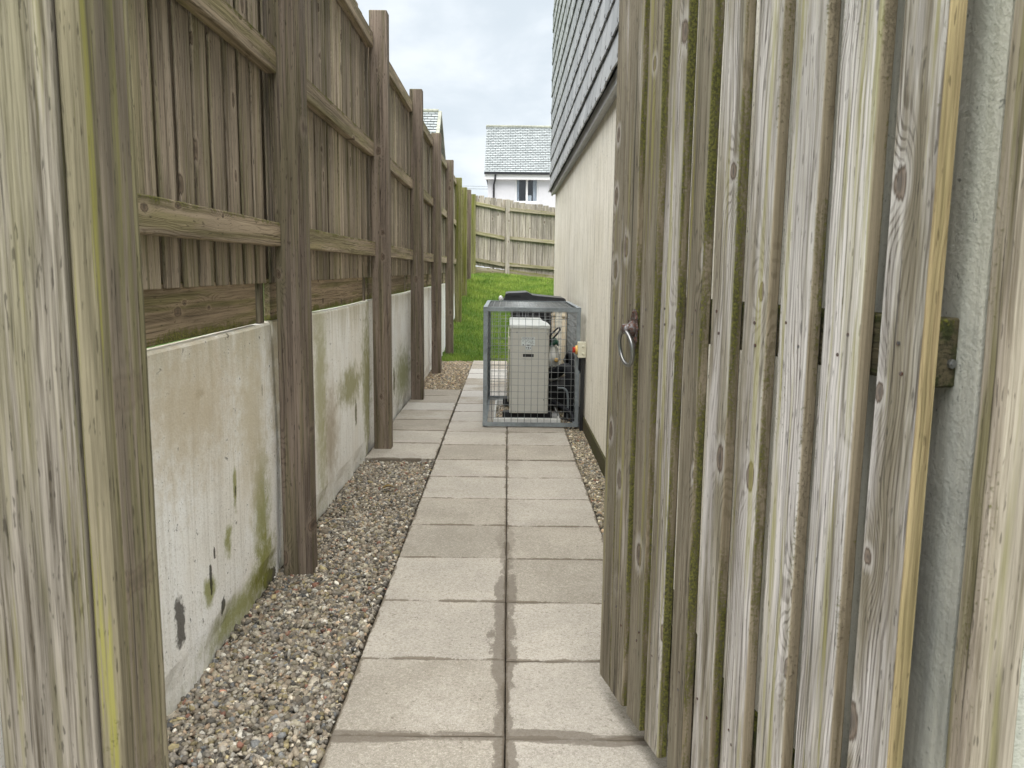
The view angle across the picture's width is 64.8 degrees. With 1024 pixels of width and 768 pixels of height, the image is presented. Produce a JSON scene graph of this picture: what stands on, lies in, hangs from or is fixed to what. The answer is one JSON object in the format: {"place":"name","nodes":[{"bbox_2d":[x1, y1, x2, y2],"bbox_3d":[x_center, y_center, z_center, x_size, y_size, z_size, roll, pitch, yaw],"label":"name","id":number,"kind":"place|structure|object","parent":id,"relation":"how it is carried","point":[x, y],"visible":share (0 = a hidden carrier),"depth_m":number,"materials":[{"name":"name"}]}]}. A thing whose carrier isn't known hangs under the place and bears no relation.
{"place":"outdoors","nodes":[
{"label":"outdoors","id":0,"kind":"place"},
{"bbox_2d":[147,272,553,362],"bbox_3d":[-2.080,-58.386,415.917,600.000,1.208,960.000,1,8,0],"label":"ground","id":1,"kind":"structure","parent":0,"point":[469,350],"depth_m":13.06,"materials":[{"name":"green plant"}]},
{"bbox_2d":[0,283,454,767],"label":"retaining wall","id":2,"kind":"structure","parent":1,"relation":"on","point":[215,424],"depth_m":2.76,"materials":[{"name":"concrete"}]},
{"bbox_2d":[128,0,470,577],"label":"side fence","id":3,"kind":"object","parent":1,"relation":"on","point":[294,164],"visible":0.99,"depth_m":3.16,"materials":[{"name":"brown wood"}]},
{"bbox_2d":[423,109,445,159],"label":"gabled house","id":4,"kind":"structure","parent":1,"relation":"on","point":[432,120],"depth_m":30.61,"materials":[{"name":"stone"}]},
{"bbox_2d":[167,363,720,767],"bbox_3d":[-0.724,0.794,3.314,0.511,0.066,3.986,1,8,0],"label":"gravel","id":5,"kind":"structure","parent":1,"relation":"on","point":[229,684],"depth_m":2.68,"materials":[{"name":"grey gravel"}]},
{"bbox_2d":[0,0,168,767],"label":"gate post","id":6,"kind":"object","parent":5,"relation":"on","point":[82,680],"visible":1,"depth_m":1.16,"materials":[{"name":"brown wood"}]},
{"bbox_2d":[496,405,570,422],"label":"gravel","id":7,"kind":"structure","parent":5,"relation":"on","point":[500,410],"depth_m":7.13,"materials":[{"name":"stone"}]},
{"bbox_2d":[502,317,551,417],"bbox_3d":[0.126,-0.159,6.982,0.405,0.776,0.980,1,8,0],"label":"heat pump","id":8,"kind":"object","parent":7,"relation":"on","point":[525,371],"visible":0.89,"depth_m":6.51,"materials":[{"name":"beige paint"}]},
{"bbox_2d":[548,351,574,422],"bbox_3d":[0.399,0.025,6.827,0.268,0.602,0.527,1,8,0],"label":"lagged pipe","id":9,"kind":"object","parent":8,"relation":"attached to","point":[569,380],"visible":0.69,"depth_m":6.75,"materials":[{"name":"black rubber"}]},
{"bbox_2d":[552,412,559,417],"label":"paving block","id":10,"kind":"structure","parent":7,"relation":"on","point":[554,415],"depth_m":6.68,"materials":[{"name":"grey concrete"}]},
{"bbox_2d":[548,377,564,410],"bbox_3d":[0.404,0.096,7.328,0.221,0.245,0.570,1,8,0],"label":"crate","id":11,"kind":"object","parent":7,"relation":"on","point":[552,391],"visible":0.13,"depth_m":7.06,"materials":[{"name":"black plastic"}]},
{"bbox_2d":[503,291,565,337],"bbox_3d":[0.209,-0.422,8.170,0.616,1.028,0.606,1,8,0],"label":"wheelie bin","id":12,"kind":"object","parent":5,"relation":"on","point":[518,296],"visible":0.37,"depth_m":7.81,"materials":[{"name":"black plastic"}]},
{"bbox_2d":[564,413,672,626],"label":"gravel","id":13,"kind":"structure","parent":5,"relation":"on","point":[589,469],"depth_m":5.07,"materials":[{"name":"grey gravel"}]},
{"bbox_2d":[471,194,554,278],"bbox_3d":[0.984,-3.202,18.589,3.972,2.149,0.133,-2,8,-16],"label":"back fence","id":14,"kind":"object","parent":1,"relation":"on","point":[508,236],"visible":0.45,"depth_m":18.29,"materials":[{"name":"brown wood"}]},
{"bbox_2d":[484,125,555,269],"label":"white house","id":15,"kind":"structure","parent":1,"relation":"on","point":[517,163],"depth_m":37.29,"materials":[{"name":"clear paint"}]},
{"bbox_2d":[515,180,537,202],"bbox_3d":[0.684,-8.914,37.270,1.180,1.150,0.220,1,8,0],"label":"window","id":16,"kind":"structure","parent":15,"relation":"in","point":[525,190],"depth_m":37.24,"materials":[{"name":"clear glass"}]},
{"bbox_2d":[549,0,1023,767],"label":"rendered house","id":17,"kind":"structure","parent":1,"relation":"on","point":[583,94],"depth_m":1.23,"materials":[{"name":"paint"}]},
{"bbox_2d":[551,313,554,337],"bbox_3d":[0.392,-0.301,7.757,0.040,0.950,0.040,1,8,0],"label":"pipe","id":18,"kind":"object","parent":17,"relation":"attached to","point":[553,334],"visible":0.12,"depth_m":7.71,"materials":[{"name":"beige plastic"}]},
{"bbox_2d":[561,312,566,376],"bbox_3d":[0.486,-0.276,7.589,0.052,0.950,0.052,1,8,0],"label":"pipe","id":19,"kind":"object","parent":17,"relation":"attached to","point":[563,348],"visible":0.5,"depth_m":7.55,"materials":[{"name":"beige plastic"}]},
{"bbox_2d":[572,341,585,430],"bbox_3d":[0.517,0.020,6.316,0.100,0.703,0.121,1,8,0],"label":"isolator switch","id":20,"kind":"object","parent":17,"relation":"attached to","point":[579,349],"visible":1,"depth_m":6.27,"materials":[{"name":"beige plastic"}]},
{"bbox_2d":[945,0,1023,767],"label":"gate post","id":21,"kind":"object","parent":17,"relation":"attached to","point":[986,680],"visible":1,"depth_m":1.03,"materials":[{"name":"brown wood"}]},
{"bbox_2d":[600,0,967,767],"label":"gate","id":22,"kind":"structure","parent":21,"relation":"attached to","point":[666,334],"depth_m":1.44,"materials":[{"name":"brown wood"}]},
{"bbox_2d":[365,389,460,462],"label":"paving","id":23,"kind":"structure","parent":0,"point":[420,427],"depth_m":6.26,"materials":[{"name":"concrete"}]},
{"bbox_2d":[424,360,472,391],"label":"gravel","id":24,"kind":"structure","parent":0,"point":[452,375],"depth_m":9.34,"materials":[{"name":"beige gravel"}]},
{"bbox_2d":[356,0,555,267],"label":"sky","id":25,"kind":"structure","parent":0,"point":[480,63],"materials":[{"name":"white"}]},
{"bbox_2d":[319,361,668,767],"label":"path","id":26,"kind":"structure","parent":0,"point":[427,688],"depth_m":2.81,"materials":[{"name":"concrete"}]},
{"bbox_2d":[493,400,560,426],"bbox_3d":[0.116,0.239,6.926,0.536,0.068,0.995,1,8,0],"label":"kerb frame","id":27,"kind":"object","parent":26,"relation":"on","point":[547,420],"visible":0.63,"depth_m":6.43,"materials":[{"name":"grey concrete"}]},
{"bbox_2d":[483,300,580,426],"bbox_3d":[0.149,-0.223,6.986,0.760,0.942,1.349,1,8,0],"label":"security cage","id":28,"kind":"object","parent":26,"relation":"on","point":[573,311],"visible":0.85,"depth_m":6.37,"materials":[{"name":"metal"}]},
{"bbox_2d":[548,345,560,381],"bbox_3d":[0.350,-0.209,7.325,0.199,0.376,0.347,1,8,0],"label":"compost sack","id":29,"kind":"object","parent":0,"point":[554,348],"visible":0.39,"depth_m":7.19,"materials":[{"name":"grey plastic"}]},
{"bbox_2d":[549,327,560,346],"bbox_3d":[0.356,-0.424,7.196,0.148,0.182,0.140,1,8,0],"label":"garden sprayer","id":30,"kind":"object","parent":29,"relation":"on","point":[553,342],"visible":0.64,"depth_m":7.17,"materials":[{"name":"green plastic"}]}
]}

